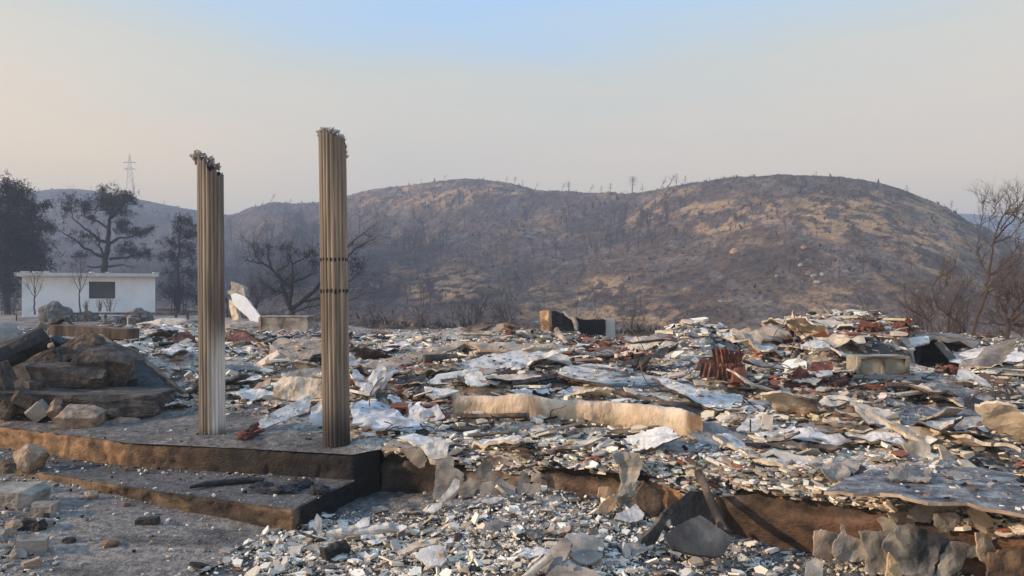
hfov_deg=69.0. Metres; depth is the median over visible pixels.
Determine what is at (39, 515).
loose stone
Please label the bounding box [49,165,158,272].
umbrella pine
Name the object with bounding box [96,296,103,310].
weed clump
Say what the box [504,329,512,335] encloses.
roof tile
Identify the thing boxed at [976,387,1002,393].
bent bar
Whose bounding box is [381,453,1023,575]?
foundation wall
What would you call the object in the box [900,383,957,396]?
plaster plate
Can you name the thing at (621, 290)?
hillside tree
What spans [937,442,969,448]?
plaster plate
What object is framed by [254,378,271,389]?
curled board
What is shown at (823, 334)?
clay shard
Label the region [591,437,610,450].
plaster shard
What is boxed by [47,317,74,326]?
folded board
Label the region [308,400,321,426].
crumpled membrane
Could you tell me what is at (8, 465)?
loose stone
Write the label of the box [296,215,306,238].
hillside tree
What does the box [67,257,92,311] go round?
young tree
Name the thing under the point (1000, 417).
plaster plate
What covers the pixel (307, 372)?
render chunk
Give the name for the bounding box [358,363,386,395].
crumpled membrane
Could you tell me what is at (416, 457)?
hanging plate
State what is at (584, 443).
plaster plate
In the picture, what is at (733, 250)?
hillside boulder
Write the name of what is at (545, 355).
plaster plate
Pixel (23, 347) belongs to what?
charred beam
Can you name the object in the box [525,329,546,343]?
plaster plate
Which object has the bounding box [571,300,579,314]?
hillside tree
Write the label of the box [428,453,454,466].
hanging plate
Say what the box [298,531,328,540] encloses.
plaster plate
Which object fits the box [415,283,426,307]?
hillside tree
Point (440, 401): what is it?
plaster shard
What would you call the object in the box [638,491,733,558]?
scorched lean to
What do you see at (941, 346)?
collapsed roof
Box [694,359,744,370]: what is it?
plate
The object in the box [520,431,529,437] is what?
plaster shard
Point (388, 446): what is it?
overhanging plate
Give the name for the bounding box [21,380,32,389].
stone block
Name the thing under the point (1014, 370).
broken lath
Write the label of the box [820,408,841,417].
plaster plate
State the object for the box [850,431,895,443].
plaster plate
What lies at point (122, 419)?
stone block
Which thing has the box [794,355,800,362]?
plaster plate
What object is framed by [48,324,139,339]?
wall
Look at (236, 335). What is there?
curled board
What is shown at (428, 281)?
hillside tree
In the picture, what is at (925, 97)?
sky
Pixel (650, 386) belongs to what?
burnt cable
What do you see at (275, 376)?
plaster plate
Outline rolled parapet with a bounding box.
[453,393,702,437]
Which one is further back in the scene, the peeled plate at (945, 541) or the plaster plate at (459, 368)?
the plaster plate at (459, 368)
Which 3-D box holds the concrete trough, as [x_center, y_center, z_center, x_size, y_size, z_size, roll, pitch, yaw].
[-8.144,1.334,27.003,1.834,0.658,0.760,0,0,6]
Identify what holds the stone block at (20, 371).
on the stone block at (135, 401)
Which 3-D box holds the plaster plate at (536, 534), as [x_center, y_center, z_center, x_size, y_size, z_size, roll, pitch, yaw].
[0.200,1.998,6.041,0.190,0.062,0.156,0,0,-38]
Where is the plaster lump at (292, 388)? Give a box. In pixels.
[272,376,321,401]
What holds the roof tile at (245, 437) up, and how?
on the rubble
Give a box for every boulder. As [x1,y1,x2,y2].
[38,300,75,321]
[76,311,100,321]
[99,316,126,323]
[124,307,153,322]
[730,248,738,253]
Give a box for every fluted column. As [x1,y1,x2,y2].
[189,149,225,434]
[316,126,349,447]
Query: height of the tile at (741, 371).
0.233 m
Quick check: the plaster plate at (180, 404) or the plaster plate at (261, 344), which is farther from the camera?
the plaster plate at (261, 344)
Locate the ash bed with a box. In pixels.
[199,485,966,575]
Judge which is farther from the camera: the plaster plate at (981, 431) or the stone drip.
the plaster plate at (981, 431)
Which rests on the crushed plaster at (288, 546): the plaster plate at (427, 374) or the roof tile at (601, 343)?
the roof tile at (601, 343)
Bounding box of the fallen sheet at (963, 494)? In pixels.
[824,465,1023,517]
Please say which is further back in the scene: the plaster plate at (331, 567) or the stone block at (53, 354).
the stone block at (53, 354)
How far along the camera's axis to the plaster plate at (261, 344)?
14.66 m
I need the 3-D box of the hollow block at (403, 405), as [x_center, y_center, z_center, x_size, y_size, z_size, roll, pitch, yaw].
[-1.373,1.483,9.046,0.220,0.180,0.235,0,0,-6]
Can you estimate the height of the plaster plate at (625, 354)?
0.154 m
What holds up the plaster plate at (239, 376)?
on the crushed plaster at (288, 546)
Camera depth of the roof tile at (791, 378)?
9.18 m
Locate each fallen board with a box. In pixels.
[443,326,462,333]
[462,321,504,331]
[482,323,503,331]
[503,322,528,329]
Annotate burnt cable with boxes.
[384,421,413,431]
[419,423,443,431]
[490,414,515,423]
[643,385,660,391]
[698,407,746,414]
[764,363,794,373]
[830,374,868,382]
[921,372,952,379]
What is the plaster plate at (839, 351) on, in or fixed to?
on the crushed plaster at (288, 546)
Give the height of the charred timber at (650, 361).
0.098 m
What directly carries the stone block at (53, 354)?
on the stone block at (135, 401)
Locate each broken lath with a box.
[260,378,279,381]
[417,418,452,423]
[460,333,491,335]
[531,420,584,436]
[559,420,587,424]
[607,425,657,433]
[693,380,755,388]
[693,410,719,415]
[896,386,963,395]
[1002,368,1023,371]
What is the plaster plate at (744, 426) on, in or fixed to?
on the crushed plaster at (288, 546)
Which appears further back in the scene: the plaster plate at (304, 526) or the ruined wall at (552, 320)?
the ruined wall at (552, 320)
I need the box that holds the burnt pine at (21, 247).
[0,170,73,313]
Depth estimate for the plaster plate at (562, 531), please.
6.03 m
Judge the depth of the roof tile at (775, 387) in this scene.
9.28 m
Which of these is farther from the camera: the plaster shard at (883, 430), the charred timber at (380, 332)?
the charred timber at (380, 332)
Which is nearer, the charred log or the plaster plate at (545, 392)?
the charred log
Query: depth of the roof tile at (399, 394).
9.98 m
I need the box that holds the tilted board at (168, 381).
[130,347,191,400]
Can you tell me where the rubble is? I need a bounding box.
[0,314,1023,531]
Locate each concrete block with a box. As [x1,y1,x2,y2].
[48,318,54,323]
[127,317,135,324]
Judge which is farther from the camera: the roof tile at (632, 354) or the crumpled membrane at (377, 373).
the roof tile at (632, 354)
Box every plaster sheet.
[424,386,459,399]
[427,368,479,385]
[460,350,544,368]
[464,370,489,387]
[499,351,540,369]
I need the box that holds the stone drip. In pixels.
[609,451,642,506]
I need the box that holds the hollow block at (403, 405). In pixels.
[390,402,407,416]
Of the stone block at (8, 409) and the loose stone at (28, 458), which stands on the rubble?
the stone block at (8, 409)
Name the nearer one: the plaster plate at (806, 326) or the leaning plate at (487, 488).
the leaning plate at (487, 488)
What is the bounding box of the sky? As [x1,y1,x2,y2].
[0,0,1023,216]
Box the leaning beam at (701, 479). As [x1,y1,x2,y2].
[694,469,729,533]
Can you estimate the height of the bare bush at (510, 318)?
2.658 m
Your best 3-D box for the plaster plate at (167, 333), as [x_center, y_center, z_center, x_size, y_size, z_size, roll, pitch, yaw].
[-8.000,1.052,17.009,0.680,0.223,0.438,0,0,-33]
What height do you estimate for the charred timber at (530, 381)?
0.184 m
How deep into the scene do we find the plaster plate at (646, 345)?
12.32 m
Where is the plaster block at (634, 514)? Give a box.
[614,504,643,523]
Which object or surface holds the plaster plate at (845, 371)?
on the plaster plate
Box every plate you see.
[147,329,178,336]
[152,353,180,356]
[158,326,185,331]
[158,346,197,355]
[164,401,189,406]
[168,352,190,361]
[186,372,251,392]
[188,330,197,335]
[225,350,251,354]
[226,388,272,401]
[228,327,264,336]
[229,377,259,382]
[251,333,299,344]
[251,340,269,348]
[257,375,282,381]
[261,400,292,406]
[289,360,320,368]
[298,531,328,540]
[299,350,320,360]
[301,524,308,528]
[304,335,320,339]
[306,328,320,333]
[307,543,324,553]
[310,398,354,404]
[315,551,347,563]
[320,514,335,519]
[320,539,335,544]
[320,565,338,569]
[332,525,353,528]
[349,345,392,359]
[349,353,359,365]
[349,364,370,376]
[352,369,375,398]
[360,533,386,546]
[372,506,388,514]
[373,345,407,351]
[382,439,418,451]
[386,394,401,408]
[386,536,398,541]
[392,373,410,378]
[394,373,426,384]
[394,511,407,516]
[396,401,412,411]
[397,434,452,447]
[400,346,421,351]
[400,509,422,514]
[402,448,426,467]
[410,372,435,376]
[414,363,456,374]
[415,545,446,567]
[421,441,448,459]
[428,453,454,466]
[433,462,463,499]
[438,532,452,536]
[441,379,498,385]
[447,366,470,369]
[448,345,477,351]
[448,540,459,549]
[455,562,469,572]
[456,383,510,395]
[457,371,482,377]
[458,477,480,498]
[469,435,528,449]
[472,456,513,481]
[477,514,487,522]
[480,478,515,495]
[483,520,507,535]
[504,388,555,395]
[517,483,540,494]
[518,349,572,365]
[518,473,529,484]
[518,547,548,559]
[522,345,555,351]
[522,348,569,367]
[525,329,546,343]
[525,528,548,540]
[530,472,541,482]
[532,364,553,367]
[535,373,570,389]
[538,508,552,513]
[543,491,565,496]
[543,527,571,537]
[547,437,607,452]
[571,387,614,396]
[573,491,590,502]
[584,349,623,357]
[597,486,613,498]
[597,494,617,516]
[600,524,614,529]
[605,552,621,557]
[614,350,638,359]
[617,343,678,370]
[617,542,648,556]
[621,333,678,343]
[622,336,662,350]
[624,426,683,452]
[634,481,660,517]
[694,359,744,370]
[699,327,729,332]
[712,433,765,451]
[717,331,797,356]
[726,369,774,391]
[730,323,791,344]
[736,417,761,432]
[743,359,784,370]
[753,428,853,445]
[760,390,819,415]
[761,317,845,328]
[761,414,772,431]
[763,431,800,442]
[778,342,800,347]
[782,369,855,373]
[784,311,828,341]
[786,377,821,385]
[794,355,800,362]
[795,421,847,433]
[800,331,879,352]
[804,557,823,575]
[807,361,832,370]
[809,394,865,408]
[813,529,837,560]
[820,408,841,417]
[822,417,872,432]
[824,419,883,431]
[828,407,860,422]
[829,344,845,356]
[831,524,865,561]
[832,407,861,420]
[845,425,937,447]
[849,399,900,426]
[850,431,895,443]
[858,530,889,575]
[877,516,897,532]
[881,524,941,575]
[885,552,901,575]
[886,422,963,445]
[887,511,915,524]
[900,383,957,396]
[901,441,930,457]
[910,503,956,522]
[911,420,1004,447]
[918,407,964,420]
[924,426,988,434]
[926,416,989,431]
[929,395,950,401]
[930,428,1020,452]
[932,416,963,437]
[933,512,964,531]
[934,532,949,572]
[936,541,977,575]
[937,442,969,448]
[937,445,951,460]
[939,396,1022,410]
[948,348,1023,363]
[957,459,976,466]
[959,338,1017,369]
[966,506,999,540]
[974,400,1023,443]
[974,437,995,443]
[975,532,994,564]
[986,548,1023,575]
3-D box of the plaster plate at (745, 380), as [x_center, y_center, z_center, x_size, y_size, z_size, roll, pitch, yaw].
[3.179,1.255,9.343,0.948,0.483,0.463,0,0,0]
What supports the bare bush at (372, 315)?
on the ground at (768, 252)
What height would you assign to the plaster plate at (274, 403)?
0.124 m
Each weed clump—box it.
[83,299,88,311]
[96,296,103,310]
[100,292,115,311]
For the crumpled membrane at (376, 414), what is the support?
on the crushed plaster at (288, 546)
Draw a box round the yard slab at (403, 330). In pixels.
[349,329,442,333]
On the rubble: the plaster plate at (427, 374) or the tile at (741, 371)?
the plaster plate at (427, 374)
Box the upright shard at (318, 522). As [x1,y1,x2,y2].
[315,514,321,532]
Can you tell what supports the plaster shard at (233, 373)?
on the rubble
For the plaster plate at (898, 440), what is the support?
on the rubble
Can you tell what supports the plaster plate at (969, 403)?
on the crushed plaster at (288, 546)
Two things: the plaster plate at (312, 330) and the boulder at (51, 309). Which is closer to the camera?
the plaster plate at (312, 330)
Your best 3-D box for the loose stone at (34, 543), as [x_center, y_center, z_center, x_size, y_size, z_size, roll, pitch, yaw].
[-3.822,2.059,5.926,0.232,0.179,0.165,0,0,-22]
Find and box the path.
[0,472,284,575]
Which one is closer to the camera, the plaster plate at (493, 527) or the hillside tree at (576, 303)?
the plaster plate at (493, 527)
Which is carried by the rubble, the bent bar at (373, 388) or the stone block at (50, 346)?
the bent bar at (373, 388)
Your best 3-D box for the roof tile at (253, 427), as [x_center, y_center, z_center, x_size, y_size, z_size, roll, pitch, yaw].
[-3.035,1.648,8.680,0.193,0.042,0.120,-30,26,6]
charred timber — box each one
[225,382,242,385]
[371,331,392,334]
[441,369,516,380]
[445,413,528,419]
[454,383,468,386]
[468,430,509,436]
[499,387,535,389]
[512,373,556,385]
[561,359,609,364]
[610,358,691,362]
[814,418,852,424]
[846,380,891,389]
[883,382,973,388]
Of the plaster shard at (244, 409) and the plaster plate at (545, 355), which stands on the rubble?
the plaster shard at (244, 409)
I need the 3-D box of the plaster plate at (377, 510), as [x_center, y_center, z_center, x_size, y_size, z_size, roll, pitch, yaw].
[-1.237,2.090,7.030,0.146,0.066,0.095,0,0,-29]
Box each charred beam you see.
[0,327,51,366]
[319,540,350,560]
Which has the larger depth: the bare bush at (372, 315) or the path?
the bare bush at (372, 315)
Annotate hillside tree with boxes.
[224,217,239,242]
[224,238,234,263]
[243,270,255,297]
[252,264,264,289]
[263,220,271,240]
[269,244,284,266]
[280,240,295,263]
[291,211,303,232]
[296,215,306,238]
[298,219,311,242]
[314,222,319,241]
[314,259,319,283]
[353,208,367,233]
[382,217,395,237]
[398,280,412,304]
[410,222,424,249]
[410,229,419,251]
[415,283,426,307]
[418,283,428,308]
[423,266,435,288]
[423,274,432,295]
[423,286,438,310]
[437,228,448,247]
[442,223,457,243]
[457,190,463,205]
[465,300,475,321]
[540,289,547,306]
[551,237,562,257]
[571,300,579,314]
[585,230,593,247]
[613,284,625,302]
[620,206,630,224]
[628,177,637,191]
[637,208,648,227]
[660,192,669,204]
[662,204,670,222]
[859,256,866,273]
[894,235,903,252]
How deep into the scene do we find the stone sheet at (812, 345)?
9.97 m
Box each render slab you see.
[225,361,261,373]
[484,374,540,382]
[557,363,729,410]
[652,377,743,413]
[658,437,708,452]
[688,421,750,449]
[746,450,840,468]
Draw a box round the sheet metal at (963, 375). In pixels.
[956,369,992,387]
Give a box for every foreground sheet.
[541,537,572,573]
[546,565,599,575]
[565,533,603,565]
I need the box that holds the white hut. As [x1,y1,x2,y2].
[14,271,159,316]
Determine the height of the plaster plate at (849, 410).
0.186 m
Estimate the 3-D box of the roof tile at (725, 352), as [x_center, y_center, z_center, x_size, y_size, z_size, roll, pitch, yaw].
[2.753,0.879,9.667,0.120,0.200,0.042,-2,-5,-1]
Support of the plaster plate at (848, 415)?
on the rubble
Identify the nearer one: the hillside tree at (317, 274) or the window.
the window
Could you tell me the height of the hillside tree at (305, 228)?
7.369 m
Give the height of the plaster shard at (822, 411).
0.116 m
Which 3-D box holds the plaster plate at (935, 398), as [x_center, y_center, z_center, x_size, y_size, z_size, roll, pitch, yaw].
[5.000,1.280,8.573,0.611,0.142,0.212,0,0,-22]
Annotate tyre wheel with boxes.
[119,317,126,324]
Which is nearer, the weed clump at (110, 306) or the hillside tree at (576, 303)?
the weed clump at (110, 306)
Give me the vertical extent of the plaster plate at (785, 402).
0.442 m
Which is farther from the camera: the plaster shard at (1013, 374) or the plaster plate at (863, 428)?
the plaster shard at (1013, 374)
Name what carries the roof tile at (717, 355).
on the rubble
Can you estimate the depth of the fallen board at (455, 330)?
19.10 m
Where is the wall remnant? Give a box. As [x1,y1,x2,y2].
[227,281,260,321]
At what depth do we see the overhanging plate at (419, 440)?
7.70 m
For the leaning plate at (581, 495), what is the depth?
7.01 m
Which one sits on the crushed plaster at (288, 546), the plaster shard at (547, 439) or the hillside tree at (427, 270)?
the plaster shard at (547, 439)
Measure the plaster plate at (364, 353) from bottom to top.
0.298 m
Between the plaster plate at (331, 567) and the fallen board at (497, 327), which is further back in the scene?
the fallen board at (497, 327)
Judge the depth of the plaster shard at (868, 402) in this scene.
8.05 m
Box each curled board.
[169,331,194,341]
[226,331,260,341]
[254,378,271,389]
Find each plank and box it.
[522,553,552,575]
[592,382,697,412]
[767,441,841,452]
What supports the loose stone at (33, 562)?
on the path
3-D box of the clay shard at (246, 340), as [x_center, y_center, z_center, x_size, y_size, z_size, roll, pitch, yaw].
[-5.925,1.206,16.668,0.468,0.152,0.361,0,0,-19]
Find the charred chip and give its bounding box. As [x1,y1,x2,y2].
[21,518,47,531]
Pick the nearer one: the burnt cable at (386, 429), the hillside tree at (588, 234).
the burnt cable at (386, 429)
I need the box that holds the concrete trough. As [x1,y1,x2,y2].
[258,315,315,332]
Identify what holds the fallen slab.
on the rubble
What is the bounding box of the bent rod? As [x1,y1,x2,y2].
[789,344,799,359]
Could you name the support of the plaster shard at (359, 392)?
on the rubble
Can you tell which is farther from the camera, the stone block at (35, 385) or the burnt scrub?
the burnt scrub
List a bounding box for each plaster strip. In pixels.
[397,538,435,556]
[426,501,442,513]
[439,478,459,502]
[482,497,504,504]
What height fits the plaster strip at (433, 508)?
0.098 m
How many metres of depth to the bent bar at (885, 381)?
8.73 m
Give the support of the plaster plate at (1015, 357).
on the rubble
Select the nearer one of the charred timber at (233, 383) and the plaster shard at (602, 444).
the plaster shard at (602, 444)
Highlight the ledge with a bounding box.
[852,374,920,382]
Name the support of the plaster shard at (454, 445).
on the crushed plaster at (288, 546)
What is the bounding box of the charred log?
[189,477,263,488]
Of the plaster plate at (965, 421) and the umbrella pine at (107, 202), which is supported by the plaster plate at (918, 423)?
the plaster plate at (965, 421)
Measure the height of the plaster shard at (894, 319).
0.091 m
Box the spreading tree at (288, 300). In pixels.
[224,200,397,321]
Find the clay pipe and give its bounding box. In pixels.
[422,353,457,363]
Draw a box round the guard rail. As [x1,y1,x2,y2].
[57,312,197,321]
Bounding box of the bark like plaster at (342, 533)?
[326,522,398,539]
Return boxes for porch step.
[0,448,353,534]
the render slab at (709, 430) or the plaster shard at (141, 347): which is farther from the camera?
the plaster shard at (141, 347)
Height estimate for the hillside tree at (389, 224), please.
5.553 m
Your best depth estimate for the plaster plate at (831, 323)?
12.31 m
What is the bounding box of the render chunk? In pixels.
[284,367,321,378]
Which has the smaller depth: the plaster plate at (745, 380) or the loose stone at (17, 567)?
the loose stone at (17, 567)
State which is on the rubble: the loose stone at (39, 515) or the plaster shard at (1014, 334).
the plaster shard at (1014, 334)
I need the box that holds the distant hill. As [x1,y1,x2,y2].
[957,213,1023,242]
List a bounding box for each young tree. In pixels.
[18,270,48,314]
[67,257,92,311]
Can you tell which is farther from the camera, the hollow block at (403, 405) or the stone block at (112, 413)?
the stone block at (112, 413)
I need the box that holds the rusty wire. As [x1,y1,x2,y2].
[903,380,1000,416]
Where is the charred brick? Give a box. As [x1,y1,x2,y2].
[135,516,160,524]
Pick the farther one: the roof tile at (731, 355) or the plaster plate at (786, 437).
the roof tile at (731, 355)
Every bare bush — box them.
[0,280,21,314]
[159,257,195,311]
[225,294,230,316]
[228,266,282,316]
[355,297,381,327]
[409,302,431,323]
[451,286,508,327]
[490,293,523,324]
[617,302,650,334]
[778,301,806,324]
[853,281,887,314]
[877,278,942,332]
[926,275,982,333]
[983,278,1023,337]
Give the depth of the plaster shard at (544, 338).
15.24 m
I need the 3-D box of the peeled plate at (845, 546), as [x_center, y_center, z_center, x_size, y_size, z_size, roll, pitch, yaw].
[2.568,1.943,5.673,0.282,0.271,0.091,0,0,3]
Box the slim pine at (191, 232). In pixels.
[152,211,197,310]
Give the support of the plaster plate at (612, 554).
on the crushed plaster at (288, 546)
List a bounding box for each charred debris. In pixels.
[249,481,274,489]
[253,485,299,494]
[286,479,313,489]
[307,484,329,495]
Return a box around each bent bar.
[369,377,383,405]
[639,362,658,391]
[790,324,796,357]
[865,373,907,396]
[952,350,994,385]
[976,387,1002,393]
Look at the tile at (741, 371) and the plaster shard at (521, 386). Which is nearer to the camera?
the tile at (741, 371)
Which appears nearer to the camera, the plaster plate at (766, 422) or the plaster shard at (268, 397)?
the plaster plate at (766, 422)
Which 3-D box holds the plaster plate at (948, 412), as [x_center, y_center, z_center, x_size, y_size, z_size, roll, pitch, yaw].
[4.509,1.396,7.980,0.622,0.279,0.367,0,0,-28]
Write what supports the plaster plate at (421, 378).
on the crushed plaster at (288, 546)
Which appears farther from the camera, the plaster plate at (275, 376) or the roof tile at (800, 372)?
the plaster plate at (275, 376)
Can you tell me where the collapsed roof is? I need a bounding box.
[913,333,980,367]
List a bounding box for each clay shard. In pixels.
[236,338,257,343]
[768,377,782,380]
[785,384,812,387]
[812,332,830,337]
[836,330,859,335]
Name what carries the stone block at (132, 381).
on the rubble
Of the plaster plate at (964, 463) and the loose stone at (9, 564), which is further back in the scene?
the plaster plate at (964, 463)
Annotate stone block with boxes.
[0,322,23,344]
[0,360,16,390]
[0,386,175,418]
[0,395,20,419]
[10,387,36,408]
[12,361,33,378]
[13,376,30,388]
[20,347,60,363]
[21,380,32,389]
[24,398,48,422]
[25,361,108,388]
[29,381,44,389]
[32,415,51,421]
[46,398,62,419]
[47,342,54,348]
[50,404,107,429]
[59,330,106,361]
[61,403,72,408]
[71,342,137,385]
[106,408,125,418]
[109,373,138,386]
[110,417,139,422]
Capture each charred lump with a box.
[50,336,66,346]
[61,537,76,543]
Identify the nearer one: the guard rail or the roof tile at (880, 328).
the roof tile at (880, 328)
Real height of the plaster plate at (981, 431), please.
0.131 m
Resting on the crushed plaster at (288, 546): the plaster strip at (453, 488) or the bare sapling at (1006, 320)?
the plaster strip at (453, 488)
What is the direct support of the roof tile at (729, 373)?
on the tile at (741, 371)
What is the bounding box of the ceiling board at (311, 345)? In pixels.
[265,337,320,365]
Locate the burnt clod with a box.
[100,539,119,546]
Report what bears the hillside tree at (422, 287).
on the ground at (768, 252)
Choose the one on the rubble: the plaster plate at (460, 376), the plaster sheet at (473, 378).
the plaster plate at (460, 376)
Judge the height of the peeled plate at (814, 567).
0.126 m
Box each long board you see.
[349,340,463,368]
[463,341,574,353]
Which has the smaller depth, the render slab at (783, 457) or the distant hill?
the render slab at (783, 457)
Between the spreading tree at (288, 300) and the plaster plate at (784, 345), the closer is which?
the plaster plate at (784, 345)
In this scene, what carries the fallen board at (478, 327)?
on the rubble
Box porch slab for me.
[0,427,379,498]
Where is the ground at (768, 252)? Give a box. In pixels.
[0,174,1023,575]
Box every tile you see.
[235,430,255,439]
[235,432,253,439]
[237,433,253,439]
[245,422,259,431]
[253,428,264,434]
[396,391,404,398]
[424,395,435,401]
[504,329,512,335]
[577,333,586,339]
[583,345,594,348]
[598,341,607,346]
[613,347,629,356]
[619,356,634,360]
[627,351,640,357]
[699,362,710,377]
[709,363,717,377]
[712,347,722,363]
[718,363,726,377]
[721,348,729,363]
[726,363,733,377]
[727,350,735,363]
[729,367,747,383]
[733,348,742,362]
[735,362,742,367]
[762,385,779,391]
[781,338,798,343]
[783,365,812,388]
[787,327,795,336]
[787,374,816,386]
[825,371,840,381]
[827,377,851,386]
[845,373,855,377]
[859,321,877,330]
[860,384,886,389]
[864,326,884,330]
[895,321,912,328]
[900,317,911,330]
[940,366,957,374]
[946,364,958,369]
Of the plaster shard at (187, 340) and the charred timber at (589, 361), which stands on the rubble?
the plaster shard at (187, 340)
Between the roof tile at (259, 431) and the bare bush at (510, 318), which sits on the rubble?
the roof tile at (259, 431)
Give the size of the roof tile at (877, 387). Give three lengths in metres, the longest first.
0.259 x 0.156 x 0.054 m
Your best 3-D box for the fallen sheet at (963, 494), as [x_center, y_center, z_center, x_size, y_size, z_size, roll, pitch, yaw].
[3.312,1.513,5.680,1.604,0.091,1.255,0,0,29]
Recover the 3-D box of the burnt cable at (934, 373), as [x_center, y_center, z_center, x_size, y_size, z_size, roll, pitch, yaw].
[5.476,1.127,9.594,0.426,0.086,0.171,0,0,-29]
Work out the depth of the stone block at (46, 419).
9.37 m
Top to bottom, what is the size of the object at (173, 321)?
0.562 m
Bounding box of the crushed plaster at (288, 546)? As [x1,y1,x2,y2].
[0,308,1023,575]
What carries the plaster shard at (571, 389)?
on the rubble
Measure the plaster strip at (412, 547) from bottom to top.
0.104 m
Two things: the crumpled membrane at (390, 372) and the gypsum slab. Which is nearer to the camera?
the gypsum slab
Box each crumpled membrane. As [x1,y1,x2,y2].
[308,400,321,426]
[350,400,425,433]
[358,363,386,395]
[380,366,395,390]
[408,404,444,422]
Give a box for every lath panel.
[891,404,980,420]
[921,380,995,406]
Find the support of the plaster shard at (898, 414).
on the crushed plaster at (288, 546)
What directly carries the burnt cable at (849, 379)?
on the crushed plaster at (288, 546)
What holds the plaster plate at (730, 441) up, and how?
on the rubble
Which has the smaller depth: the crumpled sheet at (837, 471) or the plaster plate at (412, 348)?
the crumpled sheet at (837, 471)
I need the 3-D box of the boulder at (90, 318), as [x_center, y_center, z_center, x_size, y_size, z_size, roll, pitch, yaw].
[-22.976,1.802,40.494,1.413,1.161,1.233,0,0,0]
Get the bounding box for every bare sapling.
[894,244,996,333]
[953,174,1023,335]
[965,252,1023,343]
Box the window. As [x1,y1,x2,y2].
[88,281,115,299]
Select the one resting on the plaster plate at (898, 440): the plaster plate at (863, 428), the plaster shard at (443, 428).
the plaster plate at (863, 428)
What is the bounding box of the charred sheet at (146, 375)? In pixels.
[132,354,176,398]
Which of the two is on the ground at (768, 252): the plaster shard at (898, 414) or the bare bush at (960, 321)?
the bare bush at (960, 321)
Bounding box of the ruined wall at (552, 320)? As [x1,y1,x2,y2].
[540,310,614,338]
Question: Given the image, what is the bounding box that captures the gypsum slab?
[354,517,369,528]
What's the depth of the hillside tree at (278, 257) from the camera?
168.69 m
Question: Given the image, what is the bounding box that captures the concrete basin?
[846,354,909,374]
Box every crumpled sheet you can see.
[805,459,861,481]
[887,463,931,482]
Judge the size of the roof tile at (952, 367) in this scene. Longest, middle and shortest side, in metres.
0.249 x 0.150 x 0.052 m
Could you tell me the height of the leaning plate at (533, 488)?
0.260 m
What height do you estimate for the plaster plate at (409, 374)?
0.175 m
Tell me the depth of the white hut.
47.80 m
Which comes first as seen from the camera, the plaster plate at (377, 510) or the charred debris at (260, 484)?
the plaster plate at (377, 510)
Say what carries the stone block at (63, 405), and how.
on the stone block at (135, 401)
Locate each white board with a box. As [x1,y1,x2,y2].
[258,396,310,428]
[809,370,832,379]
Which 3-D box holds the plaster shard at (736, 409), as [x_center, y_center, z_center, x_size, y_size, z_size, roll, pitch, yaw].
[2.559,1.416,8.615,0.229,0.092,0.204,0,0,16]
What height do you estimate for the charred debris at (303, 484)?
0.090 m
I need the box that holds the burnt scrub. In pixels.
[1,173,1023,337]
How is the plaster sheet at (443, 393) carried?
on the plaster shard at (440, 401)
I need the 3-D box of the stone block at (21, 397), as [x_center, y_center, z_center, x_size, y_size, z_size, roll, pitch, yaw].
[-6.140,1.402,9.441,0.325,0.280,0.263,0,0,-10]
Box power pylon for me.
[123,154,135,194]
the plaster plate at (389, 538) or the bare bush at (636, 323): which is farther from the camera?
the bare bush at (636, 323)
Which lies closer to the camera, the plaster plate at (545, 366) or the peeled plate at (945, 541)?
the peeled plate at (945, 541)
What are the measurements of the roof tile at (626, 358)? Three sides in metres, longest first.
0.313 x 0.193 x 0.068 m
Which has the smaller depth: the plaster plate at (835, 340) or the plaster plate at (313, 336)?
the plaster plate at (835, 340)
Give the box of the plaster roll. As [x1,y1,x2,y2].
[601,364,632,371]
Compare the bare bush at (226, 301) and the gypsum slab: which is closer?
the gypsum slab
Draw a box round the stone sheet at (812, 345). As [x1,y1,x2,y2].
[799,340,830,350]
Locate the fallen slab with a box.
[908,336,929,347]
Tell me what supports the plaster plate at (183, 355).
on the rubble
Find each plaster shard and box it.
[38,321,47,330]
[129,343,148,350]
[179,338,192,343]
[225,369,237,375]
[235,407,252,412]
[256,351,280,366]
[260,395,280,400]
[350,389,372,395]
[350,423,362,430]
[413,390,432,396]
[429,400,448,402]
[439,424,449,429]
[449,444,469,448]
[454,427,476,431]
[469,551,475,561]
[513,385,528,387]
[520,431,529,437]
[531,416,557,422]
[533,430,556,436]
[535,335,551,342]
[545,438,565,442]
[565,386,583,392]
[566,559,580,566]
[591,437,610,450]
[594,346,616,350]
[594,356,606,360]
[681,319,696,324]
[686,452,699,465]
[687,464,698,468]
[701,446,716,452]
[719,381,742,386]
[726,408,743,411]
[745,397,768,406]
[782,358,806,371]
[796,448,820,456]
[814,485,828,489]
[818,407,826,413]
[837,327,860,331]
[849,400,875,403]
[869,428,889,431]
[883,318,911,321]
[886,411,904,419]
[892,327,908,330]
[894,387,911,398]
[946,471,972,478]
[998,373,1023,376]
[1010,331,1023,339]
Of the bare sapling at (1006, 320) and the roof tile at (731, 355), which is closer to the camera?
the roof tile at (731, 355)
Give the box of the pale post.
[554,327,567,344]
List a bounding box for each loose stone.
[0,458,16,473]
[0,481,50,509]
[0,528,6,541]
[0,549,10,555]
[4,562,14,567]
[5,520,22,529]
[8,527,16,536]
[8,548,27,559]
[12,444,49,474]
[13,566,22,569]
[14,534,49,554]
[19,518,36,529]
[21,556,41,568]
[30,512,43,517]
[31,500,60,516]
[36,517,53,527]
[83,490,98,499]
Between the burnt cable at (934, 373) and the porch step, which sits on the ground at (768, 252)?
the porch step
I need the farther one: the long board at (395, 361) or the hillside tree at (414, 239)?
the hillside tree at (414, 239)

